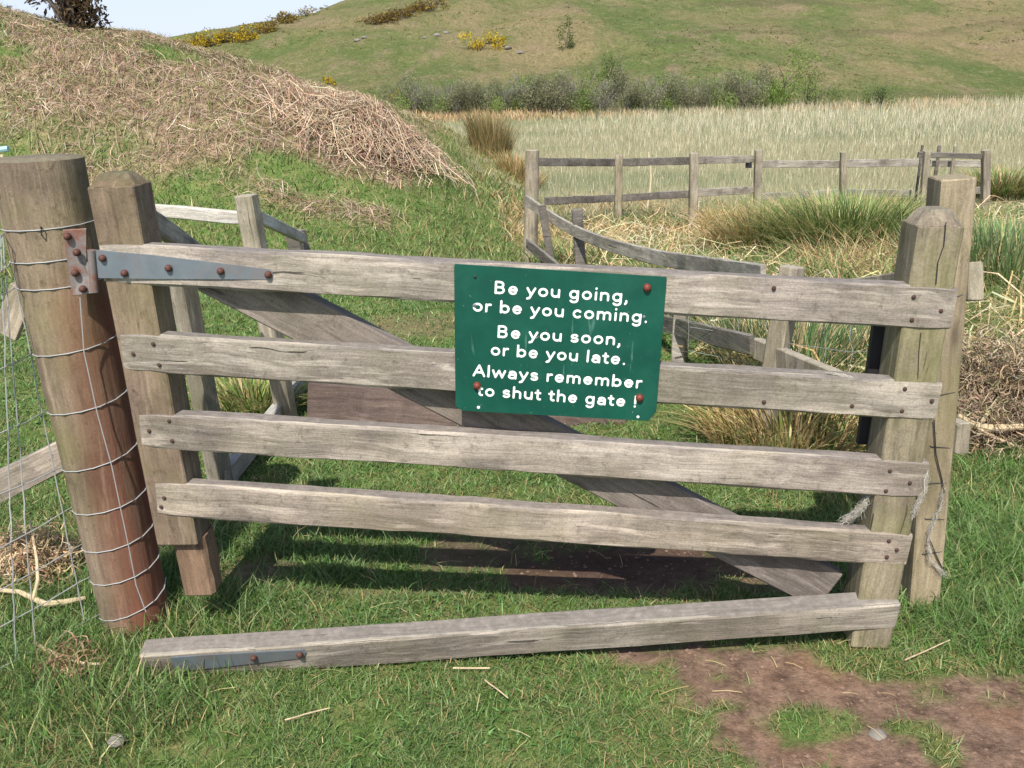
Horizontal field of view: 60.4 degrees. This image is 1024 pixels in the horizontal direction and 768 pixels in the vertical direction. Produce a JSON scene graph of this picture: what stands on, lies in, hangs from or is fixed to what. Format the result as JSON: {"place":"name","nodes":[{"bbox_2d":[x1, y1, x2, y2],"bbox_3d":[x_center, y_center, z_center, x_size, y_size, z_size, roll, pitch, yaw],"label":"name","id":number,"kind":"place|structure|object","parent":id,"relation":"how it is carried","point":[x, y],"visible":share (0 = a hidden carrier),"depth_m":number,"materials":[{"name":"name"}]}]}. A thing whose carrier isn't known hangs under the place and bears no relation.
{"place":"outdoors","nodes":[
{"label":"outdoors","id":0,"kind":"place"},
{"bbox_2d":[0,0,343,37],"label":"sky","id":1,"kind":"structure","parent":0,"point":[171,18],"materials":[{"name":"white"}]},
{"bbox_2d":[0,11,1023,767],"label":"ground","id":2,"kind":"structure","parent":0,"point":[1002,741],"depth_m":2.83,"materials":[{"name":"plant"}]},
{"bbox_2d":[0,282,24,340],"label":"slanting stake","id":3,"kind":"object","parent":2,"relation":"on","point":[16,323],"visible":0.17,"depth_m":3.02,"materials":[{"name":"brown wood"}]},
{"bbox_2d":[29,519,39,599],"bbox_3d":[-1.575,0.576,2.909,0.033,0.156,0.289,-9,21,-21],"label":"stick","id":4,"kind":"object","parent":2,"relation":"on","point":[37,572],"visible":0.88,"depth_m":2.87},
{"bbox_2d":[0,588,85,606],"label":"stick","id":5,"kind":"object","parent":2,"relation":"on","point":[38,599],"visible":0.85,"depth_m":2.82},
{"bbox_2d":[0,510,87,599],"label":"dead weed","id":6,"kind":"object","parent":2,"relation":"on","point":[46,551],"visible":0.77,"depth_m":2.99,"materials":[{"name":"plant"}]},
{"bbox_2d":[24,0,111,31],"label":"tree","id":7,"kind":"object","parent":2,"relation":"on","point":[74,13],"visible":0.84,"depth_m":12.68,"materials":[{"name":"brown plant"}]},
{"bbox_2d":[31,630,114,685],"bbox_3d":[-1.288,0.779,2.553,0.243,0.093,0.219,17,26,41],"label":"dead weed","id":8,"kind":"object","parent":2,"relation":"on","point":[68,657],"visible":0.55,"depth_m":2.54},
{"bbox_2d":[0,154,168,637],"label":"strainer post","id":9,"kind":"object","parent":2,"relation":"on","point":[44,191],"visible":0.84,"depth_m":2.44,"materials":[{"name":"brown wood"}]},
{"bbox_2d":[0,441,62,502],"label":"broken plank","id":10,"kind":"object","parent":9,"relation":"attached to","point":[36,463],"visible":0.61,"depth_m":2.72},
{"bbox_2d":[0,220,165,667],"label":"wire netting","id":11,"kind":"object","parent":9,"relation":"attached to","point":[12,364],"visible":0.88,"depth_m":2.48,"materials":[{"name":"metal"}]},
{"bbox_2d":[88,171,963,676],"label":"field gate","id":12,"kind":"structure","parent":9,"relation":"attached to","point":[890,397],"depth_m":2.41,"materials":[{"name":"grey wood"}]},
{"bbox_2d":[454,264,666,420],"bbox_3d":[0.119,-0.101,2.290,0.550,0.429,0.017,0,19,3],"label":"notice sign","id":13,"kind":"object","parent":12,"relation":"attached to","point":[532,341],"visible":1,"depth_m":2.29,"materials":[{"name":"green metal"}]},
{"bbox_2d":[838,495,871,525],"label":"wool tuft","id":14,"kind":"object","parent":12,"relation":"attached to","point":[854,513],"visible":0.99,"depth_m":2.44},
{"bbox_2d":[909,468,930,518],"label":"wool tuft","id":15,"kind":"object","parent":12,"relation":"attached to","point":[916,505],"visible":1,"depth_m":2.38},
{"bbox_2d":[105,733,125,747],"bbox_3d":[-1.012,0.911,2.250,0.045,0.030,0.046,-1,19,0],"label":"stone","id":16,"kind":"object","parent":2,"relation":"on","point":[112,738],"visible":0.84,"depth_m":2.24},
{"bbox_2d":[0,4,453,230],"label":"dead bracken","id":17,"kind":"object","parent":2,"relation":"on","point":[162,39],"visible":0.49,"depth_m":11.20,"materials":[{"name":"plant"}]},
{"bbox_2d":[155,193,320,480],"bbox_3d":[-1.575,-0.401,4.432,1.147,1.352,2.679,-1,19,0],"label":"broken fence","id":18,"kind":"object","parent":2,"relation":"on","point":[250,218],"visible":0.53,"depth_m":3.96,"materials":[{"name":"grey wood"}]},
{"bbox_2d":[186,377,308,413],"bbox_3d":[-1.325,0.028,4.545,0.958,0.244,0.915,9,22,26],"label":"grass tussock","id":19,"kind":"object","parent":2,"relation":"on","point":[259,390],"depth_m":4.48,"materials":[{"name":"plant"}]},
{"bbox_2d":[0,4,608,282],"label":"bank grass","id":20,"kind":"structure","parent":2,"relation":"on","point":[471,156],"depth_m":10.65,"materials":[{"name":"plant"}]},
{"bbox_2d":[218,67,479,203],"bbox_3d":[-2.225,-3.354,11.948,3.584,1.857,3.393,-1,19,0],"label":"bracken heap","id":21,"kind":"object","parent":2,"relation":"on","point":[344,118],"visible":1,"depth_m":11.44,"materials":[{"name":"plant"}]},
{"bbox_2d":[417,85,449,114],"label":"scrub bush","id":22,"kind":"object","parent":2,"relation":"on","point":[432,103],"visible":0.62,"depth_m":40.45,"materials":[{"name":"green plant"}]},
{"bbox_2d":[413,83,456,115],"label":"scrub bush","id":23,"kind":"object","parent":2,"relation":"on","point":[422,100],"visible":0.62,"depth_m":40.29,"materials":[{"name":"green plant"}]},
{"bbox_2d":[431,76,467,113],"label":"scrub bush","id":24,"kind":"object","parent":2,"relation":"on","point":[444,88],"visible":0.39,"depth_m":40.77,"materials":[{"name":"green plant"}]},
{"bbox_2d":[441,78,476,113],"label":"scrub bush","id":25,"kind":"object","parent":2,"relation":"on","point":[453,107],"visible":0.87,"depth_m":40.13,"materials":[{"name":"green plant"}]},
{"bbox_2d":[445,79,477,111],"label":"scrub bush","id":26,"kind":"object","parent":2,"relation":"on","point":[471,101],"visible":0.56,"depth_m":40.57,"materials":[{"name":"green plant"}]},
{"bbox_2d":[307,382,625,426],"bbox_3d":[-0.215,0.154,4.238,1.542,0.365,0.065,-1,19,0],"label":"fallen board","id":27,"kind":"object","parent":2,"relation":"on","point":[342,402],"visible":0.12,"depth_m":4.21,"materials":[{"name":"wood"}]},
{"bbox_2d":[471,76,501,112],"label":"scrub bush","id":28,"kind":"object","parent":2,"relation":"on","point":[484,99],"visible":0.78,"depth_m":40.73,"materials":[{"name":"green plant"}]},
{"bbox_2d":[454,103,527,158],"bbox_3d":[-0.487,-5.337,18.650,1.732,1.382,1.460,-1,19,0],"label":"rush clump","id":29,"kind":"object","parent":2,"relation":"on","point":[489,134],"visible":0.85,"depth_m":18.46,"materials":[{"name":"beige plant"}]},
{"bbox_2d":[480,80,524,113],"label":"scrub bush","id":30,"kind":"object","parent":2,"relation":"on","point":[498,100],"visible":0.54,"depth_m":40.56,"materials":[{"name":"green plant"}]},
{"bbox_2d":[489,86,525,113],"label":"scrub bush","id":31,"kind":"object","parent":2,"relation":"on","point":[510,104],"visible":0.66,"depth_m":40.72,"materials":[{"name":"green plant"}]},
{"bbox_2d":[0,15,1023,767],"bbox_3d":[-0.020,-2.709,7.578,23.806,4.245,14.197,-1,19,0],"label":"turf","id":32,"kind":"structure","parent":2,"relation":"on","point":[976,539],"depth_m":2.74,"materials":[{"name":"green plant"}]},
{"bbox_2d":[33,642,99,665],"bbox_3d":[-1.307,0.791,2.565,0.266,0.012,0.031,7,21,23],"label":"stick","id":33,"kind":"object","parent":32,"relation":"on","point":[82,662],"visible":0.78,"depth_m":2.55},
{"bbox_2d":[0,317,1023,767],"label":"clover","id":34,"kind":"object","parent":2,"relation":"on","point":[422,731],"visible":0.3,"depth_m":2.51,"materials":[{"name":"green plant"}]},
{"bbox_2d":[0,297,1023,767],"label":"dead thatch","id":35,"kind":"object","parent":2,"relation":"on","point":[518,655],"visible":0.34,"depth_m":2.50,"materials":[{"name":"plant"}]},
{"bbox_2d":[0,323,1023,767],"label":"straw litter","id":36,"kind":"object","parent":2,"relation":"on","point":[500,663],"visible":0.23,"depth_m":2.44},
{"bbox_2d":[489,78,538,112],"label":"scrub bush","id":37,"kind":"object","parent":2,"relation":"on","point":[514,93],"visible":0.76,"depth_m":40.66,"materials":[{"name":"green plant"}]},
{"bbox_2d":[486,149,558,190],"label":"rush clump","id":38,"kind":"object","parent":2,"relation":"on","point":[516,165],"visible":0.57,"depth_m":16.02,"materials":[{"name":"beige plant"}]},
{"bbox_2d":[515,74,547,111],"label":"scrub bush","id":39,"kind":"object","parent":2,"relation":"on","point":[526,100],"visible":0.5,"depth_m":40.49,"materials":[{"name":"green plant"}]},
{"bbox_2d":[518,73,572,113],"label":"scrub bush","id":40,"kind":"object","parent":2,"relation":"on","point":[546,103],"visible":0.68,"depth_m":40.20,"materials":[{"name":"green plant"}]},
{"bbox_2d":[524,72,575,112],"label":"scrub bush","id":41,"kind":"object","parent":2,"relation":"on","point":[542,79],"visible":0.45,"depth_m":40.24,"materials":[{"name":"green plant"}]},
{"bbox_2d":[533,68,579,113],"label":"scrub bush","id":42,"kind":"object","parent":2,"relation":"on","point":[566,104],"visible":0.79,"depth_m":40.05,"materials":[{"name":"green plant"}]},
{"bbox_2d":[552,67,597,114],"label":"scrub bush","id":43,"kind":"object","parent":2,"relation":"on","point":[583,86],"visible":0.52,"depth_m":40.15,"materials":[{"name":"green plant"}]},
{"bbox_2d":[568,81,601,114],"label":"scrub bush","id":44,"kind":"object","parent":2,"relation":"on","point":[582,103],"visible":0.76,"depth_m":39.82,"materials":[{"name":"green plant"}]},
{"bbox_2d":[583,89,620,114],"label":"scrub bush","id":45,"kind":"object","parent":2,"relation":"on","point":[606,104],"visible":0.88,"depth_m":39.64,"materials":[{"name":"green plant"}]},
{"bbox_2d":[592,64,633,107],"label":"scrub bush","id":46,"kind":"object","parent":2,"relation":"on","point":[612,90],"visible":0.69,"depth_m":40.19,"materials":[{"name":"green plant"}]},
{"bbox_2d":[235,538,1023,767],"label":"soil crumbs","id":47,"kind":"object","parent":2,"relation":"on","point":[845,760],"visible":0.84,"depth_m":2.41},
{"bbox_2d":[613,79,647,110],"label":"scrub bush","id":48,"kind":"object","parent":2,"relation":"on","point":[625,104],"visible":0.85,"depth_m":39.73,"materials":[{"name":"green plant"}]},
{"bbox_2d":[616,80,648,112],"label":"scrub bush","id":49,"kind":"object","parent":2,"relation":"on","point":[638,93],"visible":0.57,"depth_m":40.08,"materials":[{"name":"green plant"}]},
{"bbox_2d":[636,87,656,110],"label":"scrub bush","id":50,"kind":"object","parent":2,"relation":"on","point":[645,100],"visible":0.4,"depth_m":39.94,"materials":[{"name":"green plant"}]},
{"bbox_2d":[647,152,651,209],"bbox_3d":[2.022,-2.935,13.003,0.088,0.961,0.034,-1,19,0],"label":"cane","id":51,"kind":"object","parent":2,"relation":"on","point":[650,181],"visible":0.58,"depth_m":12.97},
{"bbox_2d":[643,72,680,111],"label":"scrub bush","id":52,"kind":"object","parent":2,"relation":"on","point":[656,93],"visible":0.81,"depth_m":39.21,"materials":[{"name":"green plant"}]},
{"bbox_2d":[648,81,684,115],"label":"scrub bush","id":53,"kind":"object","parent":2,"relation":"on","point":[669,105],"visible":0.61,"depth_m":39.23,"materials":[{"name":"green plant"}]},
{"bbox_2d":[674,74,704,110],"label":"scrub bush","id":54,"kind":"object","parent":2,"relation":"on","point":[690,92],"visible":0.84,"depth_m":39.87,"materials":[{"name":"green plant"}]},
{"bbox_2d":[405,95,999,122],"bbox_3d":[6.730,-12.521,40.141,30.344,0.786,3.455,-1,19,0],"label":"dead sedge","id":55,"kind":"object","parent":2,"relation":"on","point":[452,117],"visible":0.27,"depth_m":39.66,"materials":[{"name":"plant"}]},
{"bbox_2d":[683,81,724,110],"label":"scrub bush","id":56,"kind":"object","parent":2,"relation":"on","point":[709,96],"visible":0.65,"depth_m":40.12,"materials":[{"name":"green plant"}]},
{"bbox_2d":[692,83,726,107],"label":"scrub bush","id":57,"kind":"object","parent":2,"relation":"on","point":[700,92],"visible":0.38,"depth_m":40.10,"materials":[{"name":"green plant"}]},
{"bbox_2d":[671,203,762,229],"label":"grass tussock","id":58,"kind":"object","parent":2,"relation":"on","point":[721,212],"depth_m":12.11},
{"bbox_2d":[700,75,737,107],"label":"scrub bush","id":59,"kind":"object","parent":2,"relation":"on","point":[715,91],"visible":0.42,"depth_m":40.10,"materials":[{"name":"green plant"}]},
{"bbox_2d":[423,93,1023,227],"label":"reed bed","id":60,"kind":"object","parent":2,"relation":"on","point":[983,126],"visible":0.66,"depth_m":25.01,"materials":[{"name":"plant"}]},
{"bbox_2d":[539,150,921,228],"bbox_3d":[3.272,-2.704,12.301,6.067,1.152,0.985,-5,20,-10],"label":"fence","id":61,"kind":"object","parent":2,"relation":"on","point":[693,161],"visible":0.86,"depth_m":12.25,"materials":[{"name":"grey wood"}]},
{"bbox_2d":[711,75,754,110],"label":"scrub bush","id":62,"kind":"object","parent":2,"relation":"on","point":[728,97],"visible":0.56,"depth_m":39.71,"materials":[{"name":"green plant"}]},
{"bbox_2d":[723,67,767,111],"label":"scrub bush","id":63,"kind":"object","parent":2,"relation":"on","point":[747,99],"visible":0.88,"depth_m":39.38,"materials":[{"name":"green plant"}]},
{"bbox_2d":[720,62,776,108],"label":"scrub bush","id":64,"kind":"object","parent":2,"relation":"on","point":[765,73],"visible":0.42,"depth_m":39.95,"materials":[{"name":"green plant"}]},
{"bbox_2d":[636,194,865,254],"bbox_3d":[2.437,-1.505,8.630,2.521,0.728,2.310,-1,19,0],"label":"grass tussock","id":65,"kind":"object","parent":2,"relation":"on","point":[719,233],"depth_m":8.46,"materials":[{"name":"plant"}]},
{"bbox_2d":[523,149,983,453],"bbox_3d":[0.810,-0.757,5.949,0.458,1.454,6.779,-5,20,-10],"label":"curved fence","id":66,"kind":"object","parent":2,"relation":"on","point":[769,351],"visible":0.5,"depth_m":4.88,"materials":[{"name":"grey wood"}]},
{"bbox_2d":[676,316,870,372],"bbox_3d":[1.561,-0.258,4.794,1.403,0.514,1.339,-1,19,0],"label":"grass tussock","id":67,"kind":"object","parent":2,"relation":"on","point":[811,336],"depth_m":4.63,"materials":[{"name":"plant"}]},
{"bbox_2d":[737,42,818,110],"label":"willow bush","id":68,"kind":"object","parent":2,"relation":"on","point":[777,94],"visible":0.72,"depth_m":40.36,"materials":[{"name":"green plant"}]},
{"bbox_2d":[780,64,843,107],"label":"willow bush","id":69,"kind":"object","parent":2,"relation":"on","point":[819,96],"visible":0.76,"depth_m":40.54,"materials":[{"name":"green plant"}]},
{"bbox_2d":[654,361,998,452],"bbox_3d":[1.265,0.137,3.996,1.584,0.305,1.294,-1,19,0],"label":"grass tussock","id":70,"kind":"object","parent":2,"relation":"on","point":[783,428],"depth_m":3.89,"materials":[{"name":"plant"}]},
{"bbox_2d":[678,182,1021,260],"bbox_3d":[3.171,-1.474,8.258,3.464,0.837,3.217,-1,19,0],"label":"grass tussock","id":71,"kind":"object","parent":2,"relation":"on","point":[844,209],"depth_m":7.97,"materials":[{"name":"plant"}]},
{"bbox_2d":[868,728,886,740],"bbox_3d":[0.929,0.893,2.241,0.046,0.022,0.043,-10,21,-24],"label":"stone","id":72,"kind":"object","parent":2,"relation":"on","point":[872,733],"visible":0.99,"depth_m":2.23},
{"bbox_2d":[859,83,896,108],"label":"bush","id":73,"kind":"object","parent":2,"relation":"on","point":[882,96],"visible":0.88,"depth_m":39.70,"materials":[{"name":"green plant"}]},
{"bbox_2d":[899,174,976,609],"bbox_3d":[1.238,0.116,2.588,0.188,1.428,0.116,-1,19,0],"label":"latch post","id":74,"kind":"object","parent":2,"relation":"on","point":[955,194],"visible":0.56,"depth_m":2.54,"materials":[{"name":"brown wood"}]},
{"bbox_2d":[924,480,946,574],"bbox_3d":[1.287,0.440,2.635,0.098,0.333,0.029,-1,19,0],"label":"rope","id":75,"kind":"object","parent":74,"relation":"hanging from","point":[929,535],"visible":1,"depth_m":2.64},
{"bbox_2d":[871,208,1023,304],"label":"grass tussock","id":76,"kind":"object","parent":2,"relation":"on","point":[1004,263],"depth_m":6.11,"materials":[{"name":"plant"}]},
{"bbox_2d":[914,145,990,213],"bbox_3d":[6.393,-2.902,12.764,1.285,1.093,0.691,-1,19,0],"label":"hurdle","id":77,"kind":"object","parent":2,"relation":"on","point":[983,163],"visible":0.56,"depth_m":12.50,"materials":[{"name":"grey wood"}]},
{"bbox_2d":[881,212,1023,260],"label":"grass tussock","id":78,"kind":"object","parent":2,"relation":"on","point":[1015,241],"depth_m":6.72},
{"bbox_2d":[914,162,1023,204],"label":"grass tussock","id":79,"kind":"object","parent":2,"relation":"on","point":[1009,184],"depth_m":13.41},
{"bbox_2d":[956,321,1023,469],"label":"dead bush","id":80,"kind":"object","parent":2,"relation":"on","point":[993,378],"visible":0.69,"depth_m":3.88,"materials":[{"name":"plant"}]},
{"bbox_2d":[956,394,1023,450],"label":"fallen branch","id":81,"kind":"object","parent":2,"relation":"on","point":[984,425],"visible":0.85,"depth_m":3.79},
{"bbox_2d":[170,0,1023,111],"bbox_3d":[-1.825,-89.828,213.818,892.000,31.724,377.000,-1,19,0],"label":"hill","id":82,"kind":"structure","parent":0,"point":[940,55],"depth_m":55.86,"materials":[{"name":"plant"}]},
{"bbox_2d":[194,32,213,46],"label":"gorse bush","id":83,"kind":"object","parent":82,"relation":"on","point":[207,44],"visible":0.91,"depth_m":60.03,"materials":[{"name":"yellow plant"}]},
{"bbox_2d":[198,32,220,45],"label":"gorse bush","id":84,"kind":"object","parent":82,"relation":"on","point":[214,39],"visible":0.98,"depth_m":59.92,"materials":[{"name":"yellow plant"}]},
{"bbox_2d":[201,27,231,42],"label":"gorse bush","id":85,"kind":"object","parent":82,"relation":"on","point":[223,37],"visible":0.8,"depth_m":60.62,"materials":[{"name":"yellow plant"}]},
{"bbox_2d":[211,26,245,41],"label":"gorse bush","id":86,"kind":"object","parent":82,"relation":"on","point":[227,33],"visible":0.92,"depth_m":60.60,"materials":[{"name":"yellow plant"}]},
{"bbox_2d":[235,28,259,40],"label":"gorse bush","id":87,"kind":"object","parent":82,"relation":"on","point":[245,34],"visible":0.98,"depth_m":61.04,"materials":[{"name":"yellow plant"}]},
{"bbox_2d":[246,21,274,33],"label":"gorse bush","id":88,"kind":"object","parent":82,"relation":"on","point":[263,31],"visible":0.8,"depth_m":62.76,"materials":[{"name":"yellow plant"}]},
{"bbox_2d":[276,11,299,23],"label":"gorse bush","id":89,"kind":"object","parent":82,"relation":"on","point":[287,21],"visible":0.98,"depth_m":66.82,"materials":[{"name":"brown plant"}]},
{"bbox_2d":[296,5,324,16],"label":"gorse bush","id":90,"kind":"object","parent":82,"relation":"on","point":[304,11],"visible":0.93,"depth_m":70.72,"materials":[{"name":"brown plant"}]},
{"bbox_2d":[353,15,398,24],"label":"gorse bush","id":91,"kind":"object","parent":82,"relation":"on","point":[380,20],"visible":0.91,"depth_m":63.15,"materials":[{"name":"brown plant"}]},
{"bbox_2d":[360,15,391,24],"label":"gorse bush","id":92,"kind":"object","parent":82,"relation":"on","point":[371,20],"visible":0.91,"depth_m":63.31,"materials":[{"name":"brown plant"}]},
{"bbox_2d":[375,11,397,21],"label":"gorse bush","id":93,"kind":"object","parent":82,"relation":"on","point":[385,15],"visible":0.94,"depth_m":63.19,"materials":[{"name":"brown plant"}]},
{"bbox_2d":[372,70,424,108],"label":"scrub bush","id":94,"kind":"object","parent":82,"relation":"on","point":[397,90],"visible":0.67,"depth_m":41.45,"materials":[{"name":"green plant"}]},
{"bbox_2d":[392,74,441,113],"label":"scrub bush","id":95,"kind":"object","parent":82,"relation":"on","point":[415,105],"visible":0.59,"depth_m":41.01,"materials":[{"name":"green plant"}]},
{"bbox_2d":[412,2,437,11],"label":"gorse bush","id":96,"kind":"object","parent":82,"relation":"on","point":[427,6],"visible":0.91,"depth_m":66.50,"materials":[{"name":"yellow plant"}]},
{"bbox_2d":[466,78,493,112],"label":"scrub bush","id":97,"kind":"object","parent":82,"relation":"on","point":[476,88],"visible":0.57,"depth_m":40.76,"materials":[{"name":"green plant"}]},
{"bbox_2d":[458,29,503,50],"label":"gorse bush","id":98,"kind":"object","parent":82,"relation":"on","point":[476,46],"visible":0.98,"depth_m":56.22,"materials":[{"name":"yellow plant"}]},
{"bbox_2d":[492,35,507,46],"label":"gorse bush","id":99,"kind":"object","parent":82,"relation":"on","point":[498,40],"visible":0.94,"depth_m":56.73,"materials":[{"name":"yellow plant"}]},
{"bbox_2d":[505,70,539,96],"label":"scrub bush","id":100,"kind":"object","parent":82,"relation":"on","point":[527,82],"visible":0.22,"depth_m":44.04,"materials":[{"name":"green plant"}]},
{"bbox_2d":[556,14,575,48],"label":"hill bush","id":101,"kind":"object","parent":82,"relation":"on","point":[570,37],"visible":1,"depth_m":55.17,"materials":[{"name":"green plant"}]},
{"bbox_2d":[590,51,628,86],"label":"hill bush","id":102,"kind":"object","parent":82,"relation":"on","point":[604,72],"visible":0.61,"depth_m":45.91,"materials":[{"name":"green plant"}]},
{"bbox_2d":[199,0,1023,100],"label":"hill tussocks","id":103,"kind":"object","parent":82,"relation":"on","point":[668,40],"visible":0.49,"depth_m":56.17,"materials":[{"name":"green plant"}]},
{"bbox_2d":[633,75,660,100],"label":"scrub bush","id":104,"kind":"object","parent":82,"relation":"on","point":[652,84],"visible":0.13,"depth_m":42.92,"materials":[{"name":"green plant"}]},
{"bbox_2d":[642,74,673,93],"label":"scrub bush","id":105,"kind":"object","parent":82,"relation":"on","point":[653,80],"visible":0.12,"depth_m":42.74,"materials":[{"name":"green plant"}]},
{"bbox_2d":[653,69,686,93],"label":"scrub bush","id":106,"kind":"object","parent":82,"relation":"on","point":[657,80],"visible":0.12,"depth_m":43.68,"materials":[{"name":"green plant"}]},
{"bbox_2d":[468,166,1023,474],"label":"rank grass","id":107,"kind":"structure","parent":0,"point":[561,248],"depth_m":7.30,"materials":[{"name":"plant"}]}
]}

